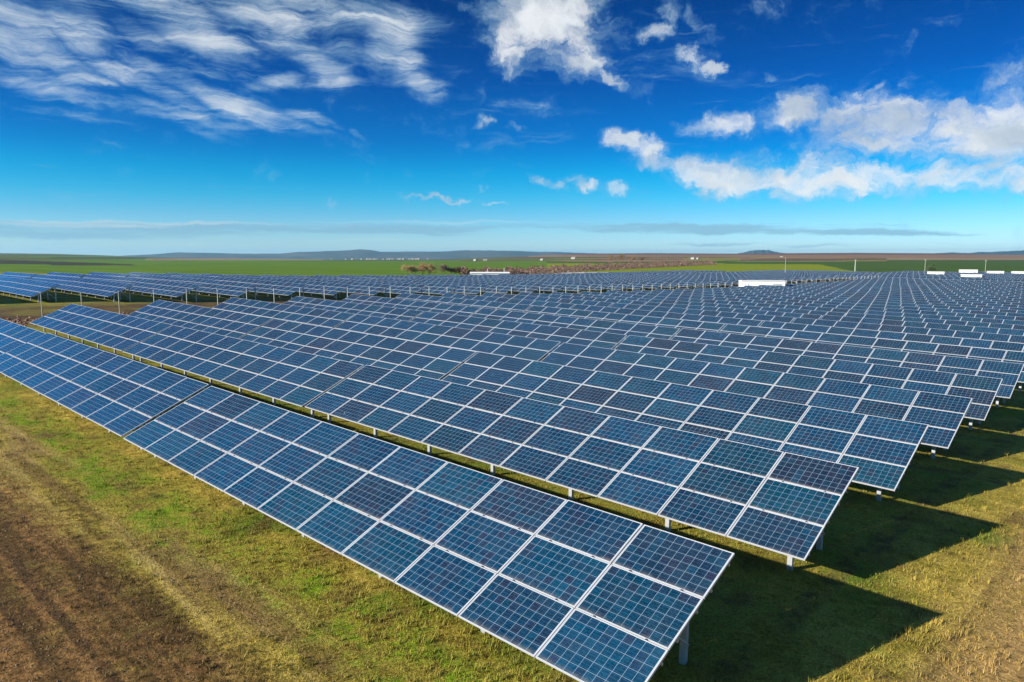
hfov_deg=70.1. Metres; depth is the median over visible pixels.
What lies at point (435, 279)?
solar table
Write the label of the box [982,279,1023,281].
solar table
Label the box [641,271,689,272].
solar table
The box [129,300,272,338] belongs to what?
solar table
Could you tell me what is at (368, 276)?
solar table
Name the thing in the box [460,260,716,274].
scrub
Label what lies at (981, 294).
solar table
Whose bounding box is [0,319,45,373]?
solar table
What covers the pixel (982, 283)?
solar table
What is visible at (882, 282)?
solar table
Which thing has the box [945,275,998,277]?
solar table
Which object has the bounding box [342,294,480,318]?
solar table
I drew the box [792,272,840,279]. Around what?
solar table
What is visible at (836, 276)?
solar table
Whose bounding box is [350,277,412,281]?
solar table
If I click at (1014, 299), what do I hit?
solar table
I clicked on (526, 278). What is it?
solar table
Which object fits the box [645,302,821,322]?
solar table
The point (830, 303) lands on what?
solar table
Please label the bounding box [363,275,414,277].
solar table
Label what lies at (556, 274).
solar table
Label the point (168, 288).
solar table
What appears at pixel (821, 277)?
solar table
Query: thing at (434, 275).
solar table
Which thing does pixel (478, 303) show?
solar table
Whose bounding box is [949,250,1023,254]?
hills
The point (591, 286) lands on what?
solar table
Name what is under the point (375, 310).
solar table
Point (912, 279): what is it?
solar table
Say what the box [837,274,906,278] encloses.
solar table
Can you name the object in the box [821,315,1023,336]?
solar table
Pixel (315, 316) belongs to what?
solar table
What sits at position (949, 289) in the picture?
solar table
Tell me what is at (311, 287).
solar table
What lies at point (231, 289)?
solar table
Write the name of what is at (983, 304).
solar table
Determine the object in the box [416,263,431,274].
tree
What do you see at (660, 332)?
solar table
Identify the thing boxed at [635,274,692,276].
solar table
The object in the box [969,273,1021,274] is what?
solar table
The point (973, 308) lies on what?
solar table
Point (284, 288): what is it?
solar table
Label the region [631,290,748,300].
solar table
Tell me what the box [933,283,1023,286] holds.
solar table
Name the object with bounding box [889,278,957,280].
solar table
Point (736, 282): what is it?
solar table
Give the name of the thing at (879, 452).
solar table
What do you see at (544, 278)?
solar table
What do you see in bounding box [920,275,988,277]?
solar table
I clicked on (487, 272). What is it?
storage shed
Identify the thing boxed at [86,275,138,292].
solar table
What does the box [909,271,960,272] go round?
solar table
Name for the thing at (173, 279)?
solar table
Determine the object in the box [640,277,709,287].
solar table
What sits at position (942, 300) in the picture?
solar table
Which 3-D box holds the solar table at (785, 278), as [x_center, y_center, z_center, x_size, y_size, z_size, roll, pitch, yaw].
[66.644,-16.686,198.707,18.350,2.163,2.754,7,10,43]
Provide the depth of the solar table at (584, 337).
46.98 m
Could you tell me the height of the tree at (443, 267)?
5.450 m
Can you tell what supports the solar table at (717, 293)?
on the ground at (128, 635)
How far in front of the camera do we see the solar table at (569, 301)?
78.61 m
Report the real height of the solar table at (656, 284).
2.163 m
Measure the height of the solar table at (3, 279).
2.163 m
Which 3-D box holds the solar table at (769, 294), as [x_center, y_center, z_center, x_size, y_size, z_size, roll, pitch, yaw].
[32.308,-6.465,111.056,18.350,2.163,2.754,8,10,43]
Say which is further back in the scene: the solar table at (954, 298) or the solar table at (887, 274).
the solar table at (887, 274)
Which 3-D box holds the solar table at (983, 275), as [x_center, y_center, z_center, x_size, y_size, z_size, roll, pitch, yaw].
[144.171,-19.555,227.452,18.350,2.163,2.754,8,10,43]
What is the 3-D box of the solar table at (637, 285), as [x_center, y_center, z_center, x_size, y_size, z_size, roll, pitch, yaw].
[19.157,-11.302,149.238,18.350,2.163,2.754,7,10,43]
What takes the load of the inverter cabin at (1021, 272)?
on the ground at (128, 635)
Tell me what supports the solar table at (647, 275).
on the ground at (128, 635)
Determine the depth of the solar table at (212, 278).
107.16 m
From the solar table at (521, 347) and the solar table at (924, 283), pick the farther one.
the solar table at (924, 283)
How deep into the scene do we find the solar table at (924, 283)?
170.76 m
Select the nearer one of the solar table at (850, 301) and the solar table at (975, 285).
the solar table at (850, 301)
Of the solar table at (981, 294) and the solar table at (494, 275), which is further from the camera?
the solar table at (494, 275)
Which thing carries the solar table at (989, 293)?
on the ground at (128, 635)
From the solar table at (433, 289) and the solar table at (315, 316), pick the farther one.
the solar table at (433, 289)
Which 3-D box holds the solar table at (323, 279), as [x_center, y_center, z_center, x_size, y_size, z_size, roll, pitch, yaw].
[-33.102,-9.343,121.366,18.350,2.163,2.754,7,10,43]
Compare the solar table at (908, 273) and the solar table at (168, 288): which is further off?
the solar table at (908, 273)
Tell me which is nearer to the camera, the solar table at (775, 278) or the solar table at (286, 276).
the solar table at (286, 276)
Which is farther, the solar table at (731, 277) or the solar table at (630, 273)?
the solar table at (630, 273)
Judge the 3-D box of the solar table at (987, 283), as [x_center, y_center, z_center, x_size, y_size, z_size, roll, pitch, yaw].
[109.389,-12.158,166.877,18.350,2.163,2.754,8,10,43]
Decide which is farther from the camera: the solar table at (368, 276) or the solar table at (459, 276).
the solar table at (459, 276)
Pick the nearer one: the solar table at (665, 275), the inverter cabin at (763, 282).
the inverter cabin at (763, 282)
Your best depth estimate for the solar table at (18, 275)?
109.28 m
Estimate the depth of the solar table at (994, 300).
103.85 m
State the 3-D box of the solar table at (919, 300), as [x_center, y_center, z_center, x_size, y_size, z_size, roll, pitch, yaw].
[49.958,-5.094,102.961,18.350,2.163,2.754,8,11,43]
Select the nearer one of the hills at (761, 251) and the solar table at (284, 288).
the solar table at (284, 288)
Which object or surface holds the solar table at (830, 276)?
on the ground at (128, 635)
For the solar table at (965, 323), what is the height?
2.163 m
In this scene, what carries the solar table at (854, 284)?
on the ground at (128, 635)
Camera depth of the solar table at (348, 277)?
149.95 m
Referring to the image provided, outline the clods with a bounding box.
[0,449,505,681]
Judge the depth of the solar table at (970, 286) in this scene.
148.92 m
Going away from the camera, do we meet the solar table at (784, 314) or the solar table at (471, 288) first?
the solar table at (784, 314)
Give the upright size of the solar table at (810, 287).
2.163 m
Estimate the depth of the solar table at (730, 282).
171.84 m
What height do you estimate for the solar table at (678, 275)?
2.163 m
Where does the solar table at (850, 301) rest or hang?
on the ground at (128, 635)
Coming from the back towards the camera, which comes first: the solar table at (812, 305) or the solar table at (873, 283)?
the solar table at (873, 283)
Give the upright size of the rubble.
0.588 m
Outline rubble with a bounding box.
[6,312,130,326]
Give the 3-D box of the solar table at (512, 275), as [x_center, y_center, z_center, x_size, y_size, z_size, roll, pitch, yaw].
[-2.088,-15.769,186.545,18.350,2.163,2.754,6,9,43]
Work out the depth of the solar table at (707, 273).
217.73 m
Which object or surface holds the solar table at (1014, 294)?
on the ground at (128, 635)
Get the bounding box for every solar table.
[0,272,36,278]
[0,276,12,283]
[0,278,58,302]
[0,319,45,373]
[0,333,208,449]
[29,274,78,292]
[30,304,171,359]
[45,272,85,277]
[56,278,134,301]
[81,272,129,277]
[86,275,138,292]
[123,325,363,417]
[123,386,734,681]
[125,278,199,301]
[128,272,171,277]
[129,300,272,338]
[136,275,192,282]
[165,273,209,276]
[180,275,237,281]
[184,278,260,299]
[201,273,245,276]
[213,297,354,327]
[220,275,277,280]
[232,274,278,276]
[232,278,307,298]
[239,319,475,379]
[257,276,315,280]
[263,275,309,277]
[276,279,350,298]
[284,296,423,322]
[289,275,337,277]
[290,277,350,281]
[305,365,858,570]
[315,275,364,278]
[315,279,389,296]
[323,277,383,281]
[334,314,560,360]
[340,275,390,277]
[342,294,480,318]
[349,280,425,295]
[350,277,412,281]
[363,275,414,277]
[379,277,440,281]
[382,280,458,295]
[386,275,437,277]
[395,293,530,315]
[404,277,466,281]
[407,275,458,277]
[411,311,626,353]
[412,280,488,294]
[428,277,490,280]
[436,275,478,277]
[440,280,516,293]
[441,293,574,311]
[442,352,928,500]
[451,277,513,279]
[456,275,497,276]
[465,274,516,276]
[467,280,542,293]
[470,308,679,346]
[472,277,534,279]
[481,292,612,308]
[482,274,529,276]
[490,279,566,292]
[496,277,554,280]
[499,274,550,276]
[512,276,572,279]
[514,274,565,275]
[515,280,588,293]
[518,292,646,306]
[525,305,724,339]
[530,276,591,279]
[533,274,580,275]
[534,279,609,291]
[540,343,972,458]
[547,276,607,278]
[551,292,675,304]
[555,279,628,290]
[558,273,608,275]
[559,274,594,275]
[566,276,623,278]
[571,273,621,274]
[571,304,761,331]
[574,279,646,290]
[580,291,702,303]
[587,276,639,278]
[593,278,663,289]
[596,273,633,274]
[597,272,645,274]
[606,290,726,301]
[607,276,653,277]
[608,272,657,274]
[608,275,667,277]
[609,278,680,289]
[610,303,794,326]
[615,335,1002,429]
[622,275,680,276]
[625,278,694,288]
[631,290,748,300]
[635,272,667,273]
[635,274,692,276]
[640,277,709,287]
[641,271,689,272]
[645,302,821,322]
[647,274,704,275]
[654,289,768,298]
[655,277,723,287]
[664,271,698,272]
[667,274,715,275]
[668,277,736,286]
[670,273,722,275]
[671,328,1023,406]
[675,288,787,297]
[675,301,845,318]
[682,276,748,285]
[683,270,725,271]
[683,273,736,274]
[693,276,760,279]
[694,287,803,295]
[702,272,754,274]
[702,299,866,315]
[710,276,770,279]
[712,272,765,273]
[713,287,819,294]
[717,275,781,279]
[720,324,1023,391]
[726,298,884,313]
[728,275,791,281]
[728,286,833,293]
[730,271,783,272]
[738,274,801,282]
[744,285,846,292]
[748,274,809,282]
[749,297,901,311]
[759,285,858,291]
[760,321,1023,360]
[767,273,827,280]
[768,274,819,281]
[769,295,916,308]
[779,273,834,278]
[784,272,839,278]
[785,284,880,289]
[785,285,869,290]
[788,294,929,306]
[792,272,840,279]
[792,318,1023,342]
[797,283,890,287]
[804,293,941,304]
[806,272,854,278]
[809,282,899,286]
[819,282,908,286]
[820,292,952,302]
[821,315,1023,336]
[829,281,916,285]
[834,291,962,300]
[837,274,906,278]
[839,280,923,284]
[846,274,912,279]
[846,313,1023,330]
[847,280,931,284]
[847,290,972,299]
[853,273,918,279]
[856,279,938,283]
[859,289,980,297]
[866,310,1023,325]
[868,279,945,282]
[871,289,988,296]
[872,278,951,281]
[875,272,936,274]
[875,273,926,275]
[881,288,995,294]
[885,308,1023,320]
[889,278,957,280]
[891,287,1002,293]
[901,286,1009,292]
[902,306,1023,317]
[907,276,981,280]
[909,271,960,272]
[910,285,1015,291]
[913,276,987,279]
[917,304,1023,312]
[918,284,1020,290]
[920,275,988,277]
[925,283,1023,288]
[926,275,996,277]
[931,303,1023,309]
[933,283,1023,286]
[940,282,1023,285]
[943,301,1023,307]
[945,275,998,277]
[947,281,1023,284]
[949,274,1006,276]
[952,273,1004,274]
[952,281,1023,283]
[954,299,1023,305]
[959,280,1023,282]
[964,298,1023,302]
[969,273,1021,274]
[974,297,1023,300]
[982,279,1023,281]
[982,295,1023,298]
[990,294,1023,296]
[997,293,1023,295]
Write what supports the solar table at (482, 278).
on the ground at (128, 635)
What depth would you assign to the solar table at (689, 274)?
207.99 m
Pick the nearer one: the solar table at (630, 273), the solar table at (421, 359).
the solar table at (421, 359)
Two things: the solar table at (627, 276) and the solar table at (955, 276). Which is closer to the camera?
the solar table at (627, 276)
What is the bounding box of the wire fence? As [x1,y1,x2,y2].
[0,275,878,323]
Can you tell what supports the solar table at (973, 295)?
on the ground at (128, 635)
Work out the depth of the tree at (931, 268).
297.69 m
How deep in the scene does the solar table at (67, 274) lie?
113.97 m
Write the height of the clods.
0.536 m
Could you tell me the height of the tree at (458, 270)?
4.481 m
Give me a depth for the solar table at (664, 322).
56.60 m
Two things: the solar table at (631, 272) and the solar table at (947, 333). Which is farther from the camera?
the solar table at (631, 272)
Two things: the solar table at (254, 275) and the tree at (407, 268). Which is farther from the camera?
the tree at (407, 268)
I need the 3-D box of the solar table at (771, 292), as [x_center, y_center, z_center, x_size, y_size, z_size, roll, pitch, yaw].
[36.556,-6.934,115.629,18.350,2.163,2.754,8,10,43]
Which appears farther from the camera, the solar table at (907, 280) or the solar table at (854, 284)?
the solar table at (907, 280)
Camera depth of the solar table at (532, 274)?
198.54 m
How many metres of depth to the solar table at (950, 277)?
205.32 m
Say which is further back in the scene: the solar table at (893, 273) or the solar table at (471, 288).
the solar table at (893, 273)
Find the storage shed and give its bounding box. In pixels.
[470,269,509,274]
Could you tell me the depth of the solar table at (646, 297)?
92.67 m
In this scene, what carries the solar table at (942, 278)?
on the ground at (128, 635)
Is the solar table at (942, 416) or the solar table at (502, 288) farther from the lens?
the solar table at (502, 288)
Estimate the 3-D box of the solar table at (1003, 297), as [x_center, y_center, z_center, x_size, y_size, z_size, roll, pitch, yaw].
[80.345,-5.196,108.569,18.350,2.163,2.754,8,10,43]
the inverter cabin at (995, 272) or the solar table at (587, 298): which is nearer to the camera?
the solar table at (587, 298)
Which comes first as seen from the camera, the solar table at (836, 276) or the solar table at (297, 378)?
the solar table at (297, 378)
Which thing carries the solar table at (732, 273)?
on the ground at (128, 635)
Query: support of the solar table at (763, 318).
on the ground at (128, 635)
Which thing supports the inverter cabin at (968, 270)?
on the ground at (128, 635)
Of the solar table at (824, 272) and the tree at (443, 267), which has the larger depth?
the tree at (443, 267)
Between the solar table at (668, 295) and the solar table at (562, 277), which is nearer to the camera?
the solar table at (668, 295)
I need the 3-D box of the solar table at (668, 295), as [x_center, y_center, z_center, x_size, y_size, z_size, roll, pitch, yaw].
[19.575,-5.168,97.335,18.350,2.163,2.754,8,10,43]
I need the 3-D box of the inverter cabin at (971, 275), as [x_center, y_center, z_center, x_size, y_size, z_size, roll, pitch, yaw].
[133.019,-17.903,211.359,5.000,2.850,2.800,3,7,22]
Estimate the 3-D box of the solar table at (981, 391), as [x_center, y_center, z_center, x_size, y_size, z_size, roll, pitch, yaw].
[12.516,1.793,35.310,18.356,2.169,2.764,8,11,43]
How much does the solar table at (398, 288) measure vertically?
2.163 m
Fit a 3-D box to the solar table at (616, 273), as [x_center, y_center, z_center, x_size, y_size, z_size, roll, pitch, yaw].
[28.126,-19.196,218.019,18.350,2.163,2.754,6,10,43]
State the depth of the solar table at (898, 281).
175.00 m
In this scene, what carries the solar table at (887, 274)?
on the ground at (128, 635)
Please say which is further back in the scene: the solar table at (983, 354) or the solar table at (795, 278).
the solar table at (795, 278)
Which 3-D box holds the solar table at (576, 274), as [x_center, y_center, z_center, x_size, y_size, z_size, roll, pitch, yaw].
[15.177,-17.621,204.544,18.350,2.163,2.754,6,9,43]
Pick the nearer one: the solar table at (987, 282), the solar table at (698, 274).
the solar table at (987, 282)
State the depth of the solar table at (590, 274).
206.25 m
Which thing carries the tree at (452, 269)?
on the ground at (128, 635)
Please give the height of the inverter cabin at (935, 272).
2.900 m
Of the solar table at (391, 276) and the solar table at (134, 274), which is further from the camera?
the solar table at (391, 276)
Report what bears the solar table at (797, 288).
on the ground at (128, 635)
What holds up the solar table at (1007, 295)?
on the ground at (128, 635)
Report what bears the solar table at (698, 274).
on the ground at (128, 635)
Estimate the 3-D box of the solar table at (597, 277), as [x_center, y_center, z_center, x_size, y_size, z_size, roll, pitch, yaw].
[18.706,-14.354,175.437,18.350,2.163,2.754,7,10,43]
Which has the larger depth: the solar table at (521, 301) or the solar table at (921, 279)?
the solar table at (921, 279)
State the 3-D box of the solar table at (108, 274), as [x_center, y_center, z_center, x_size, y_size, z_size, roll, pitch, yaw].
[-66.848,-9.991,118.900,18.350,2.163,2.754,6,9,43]
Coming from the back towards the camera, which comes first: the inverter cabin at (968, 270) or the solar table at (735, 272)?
the inverter cabin at (968, 270)
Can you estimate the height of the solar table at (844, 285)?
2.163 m
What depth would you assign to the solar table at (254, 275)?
137.50 m
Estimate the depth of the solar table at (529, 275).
188.73 m
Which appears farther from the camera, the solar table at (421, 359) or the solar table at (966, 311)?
the solar table at (966, 311)
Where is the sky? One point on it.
(128, 127)
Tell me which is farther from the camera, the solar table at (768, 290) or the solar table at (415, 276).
the solar table at (415, 276)
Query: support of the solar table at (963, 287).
on the ground at (128, 635)
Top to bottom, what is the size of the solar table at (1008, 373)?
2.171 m
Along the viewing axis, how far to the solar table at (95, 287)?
82.99 m
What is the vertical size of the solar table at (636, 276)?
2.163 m
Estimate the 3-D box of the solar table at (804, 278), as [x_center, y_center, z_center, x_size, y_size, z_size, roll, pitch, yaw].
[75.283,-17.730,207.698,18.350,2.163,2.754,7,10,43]
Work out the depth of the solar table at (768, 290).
120.12 m
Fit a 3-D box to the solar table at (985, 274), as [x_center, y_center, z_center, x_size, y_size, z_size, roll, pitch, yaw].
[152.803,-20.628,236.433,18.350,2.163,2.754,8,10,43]
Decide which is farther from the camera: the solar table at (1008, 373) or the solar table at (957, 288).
the solar table at (957, 288)
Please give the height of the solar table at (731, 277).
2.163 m
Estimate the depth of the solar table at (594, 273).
215.85 m
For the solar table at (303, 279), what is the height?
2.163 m
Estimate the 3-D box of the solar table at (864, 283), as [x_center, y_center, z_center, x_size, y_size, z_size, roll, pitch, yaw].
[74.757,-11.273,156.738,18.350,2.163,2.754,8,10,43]
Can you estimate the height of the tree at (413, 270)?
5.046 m
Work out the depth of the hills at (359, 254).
8711.11 m
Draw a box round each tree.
[400,264,413,274]
[406,264,427,273]
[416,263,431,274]
[426,263,436,274]
[438,264,451,274]
[444,267,457,273]
[454,266,462,274]
[926,263,936,270]
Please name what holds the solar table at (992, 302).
on the ground at (128, 635)
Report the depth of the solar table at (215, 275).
132.90 m
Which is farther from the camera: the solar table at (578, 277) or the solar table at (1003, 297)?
the solar table at (578, 277)
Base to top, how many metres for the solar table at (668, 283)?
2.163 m
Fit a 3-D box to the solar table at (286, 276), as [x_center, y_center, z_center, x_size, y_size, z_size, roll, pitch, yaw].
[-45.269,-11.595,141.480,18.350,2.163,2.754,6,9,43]
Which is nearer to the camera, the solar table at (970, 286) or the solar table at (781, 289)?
the solar table at (781, 289)
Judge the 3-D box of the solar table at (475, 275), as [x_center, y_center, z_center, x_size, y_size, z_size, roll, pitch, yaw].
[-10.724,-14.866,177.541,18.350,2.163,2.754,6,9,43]
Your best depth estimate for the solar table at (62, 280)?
95.78 m
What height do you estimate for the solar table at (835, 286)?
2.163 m
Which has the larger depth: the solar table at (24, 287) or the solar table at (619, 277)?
the solar table at (619, 277)
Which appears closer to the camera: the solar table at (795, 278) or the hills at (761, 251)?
the solar table at (795, 278)
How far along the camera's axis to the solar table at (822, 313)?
75.32 m
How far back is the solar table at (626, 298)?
87.84 m
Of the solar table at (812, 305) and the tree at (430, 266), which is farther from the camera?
the tree at (430, 266)
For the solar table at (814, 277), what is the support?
on the ground at (128, 635)
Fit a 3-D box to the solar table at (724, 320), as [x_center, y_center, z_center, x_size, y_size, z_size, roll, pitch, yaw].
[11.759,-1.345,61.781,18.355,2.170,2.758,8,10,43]
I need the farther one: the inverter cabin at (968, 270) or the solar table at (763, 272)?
the inverter cabin at (968, 270)
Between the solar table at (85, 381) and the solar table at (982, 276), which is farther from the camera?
the solar table at (982, 276)
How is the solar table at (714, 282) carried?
on the ground at (128, 635)
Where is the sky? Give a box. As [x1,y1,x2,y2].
[0,0,1023,255]
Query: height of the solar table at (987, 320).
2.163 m
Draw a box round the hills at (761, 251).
[738,250,778,253]
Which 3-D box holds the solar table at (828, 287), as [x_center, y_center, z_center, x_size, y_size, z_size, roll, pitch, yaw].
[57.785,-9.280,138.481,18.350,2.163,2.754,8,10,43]
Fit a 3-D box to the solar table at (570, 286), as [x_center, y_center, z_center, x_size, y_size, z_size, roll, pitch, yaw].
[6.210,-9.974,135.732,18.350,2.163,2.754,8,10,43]
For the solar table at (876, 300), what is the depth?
98.21 m
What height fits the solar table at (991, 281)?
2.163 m
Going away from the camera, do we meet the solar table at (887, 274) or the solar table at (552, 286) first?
the solar table at (552, 286)
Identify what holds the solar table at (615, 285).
on the ground at (128, 635)
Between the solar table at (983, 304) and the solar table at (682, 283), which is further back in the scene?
the solar table at (682, 283)
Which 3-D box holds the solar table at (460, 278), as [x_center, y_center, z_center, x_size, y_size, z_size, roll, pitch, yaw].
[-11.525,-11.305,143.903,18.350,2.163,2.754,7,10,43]
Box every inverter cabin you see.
[738,280,784,286]
[927,271,943,273]
[959,269,977,272]
[960,274,982,276]
[987,271,1003,273]
[1011,271,1023,273]
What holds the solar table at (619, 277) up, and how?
on the ground at (128, 635)
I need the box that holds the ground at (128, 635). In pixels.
[0,253,1023,681]
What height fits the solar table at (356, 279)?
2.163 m
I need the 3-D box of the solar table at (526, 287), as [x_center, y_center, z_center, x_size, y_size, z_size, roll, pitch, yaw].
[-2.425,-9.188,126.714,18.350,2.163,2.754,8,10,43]
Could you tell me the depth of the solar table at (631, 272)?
228.85 m
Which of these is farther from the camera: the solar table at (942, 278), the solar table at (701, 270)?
the solar table at (701, 270)
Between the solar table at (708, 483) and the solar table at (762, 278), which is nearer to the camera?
the solar table at (708, 483)
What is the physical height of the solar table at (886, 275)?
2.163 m
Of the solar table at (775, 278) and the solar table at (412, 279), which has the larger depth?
the solar table at (775, 278)
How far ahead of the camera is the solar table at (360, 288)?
101.03 m
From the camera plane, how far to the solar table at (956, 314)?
74.30 m
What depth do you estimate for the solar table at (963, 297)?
116.81 m
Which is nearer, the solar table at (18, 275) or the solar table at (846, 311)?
the solar table at (846, 311)
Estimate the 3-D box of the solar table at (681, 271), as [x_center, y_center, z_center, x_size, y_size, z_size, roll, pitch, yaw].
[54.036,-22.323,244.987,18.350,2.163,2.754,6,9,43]
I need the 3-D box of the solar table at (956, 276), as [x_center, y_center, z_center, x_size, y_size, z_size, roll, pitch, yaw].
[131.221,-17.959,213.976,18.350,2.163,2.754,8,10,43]
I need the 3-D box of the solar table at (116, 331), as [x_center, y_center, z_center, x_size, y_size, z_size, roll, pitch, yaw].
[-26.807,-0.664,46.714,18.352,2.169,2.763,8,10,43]
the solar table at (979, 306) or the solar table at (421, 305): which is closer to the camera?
the solar table at (421, 305)
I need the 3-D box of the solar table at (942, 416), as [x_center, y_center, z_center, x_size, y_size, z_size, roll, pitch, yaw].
[8.345,2.208,30.670,18.354,2.167,2.760,8,10,43]
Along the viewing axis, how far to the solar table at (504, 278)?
152.77 m
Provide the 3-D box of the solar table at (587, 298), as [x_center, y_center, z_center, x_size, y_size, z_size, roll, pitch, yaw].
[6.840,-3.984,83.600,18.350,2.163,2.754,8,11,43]
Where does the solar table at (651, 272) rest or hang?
on the ground at (128, 635)
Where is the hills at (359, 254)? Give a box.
[125,249,600,259]
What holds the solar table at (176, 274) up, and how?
on the ground at (128, 635)
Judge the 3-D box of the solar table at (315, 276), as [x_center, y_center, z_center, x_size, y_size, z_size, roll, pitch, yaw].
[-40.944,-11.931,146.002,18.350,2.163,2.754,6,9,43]
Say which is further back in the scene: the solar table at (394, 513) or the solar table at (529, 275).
the solar table at (529, 275)
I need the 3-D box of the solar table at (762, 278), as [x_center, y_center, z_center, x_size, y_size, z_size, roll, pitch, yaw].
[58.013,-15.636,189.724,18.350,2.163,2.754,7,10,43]
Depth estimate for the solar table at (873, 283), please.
161.63 m
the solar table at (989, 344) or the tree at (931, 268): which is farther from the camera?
the tree at (931, 268)
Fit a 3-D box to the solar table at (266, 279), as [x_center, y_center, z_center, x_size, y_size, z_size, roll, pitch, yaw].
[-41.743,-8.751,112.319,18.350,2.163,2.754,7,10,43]

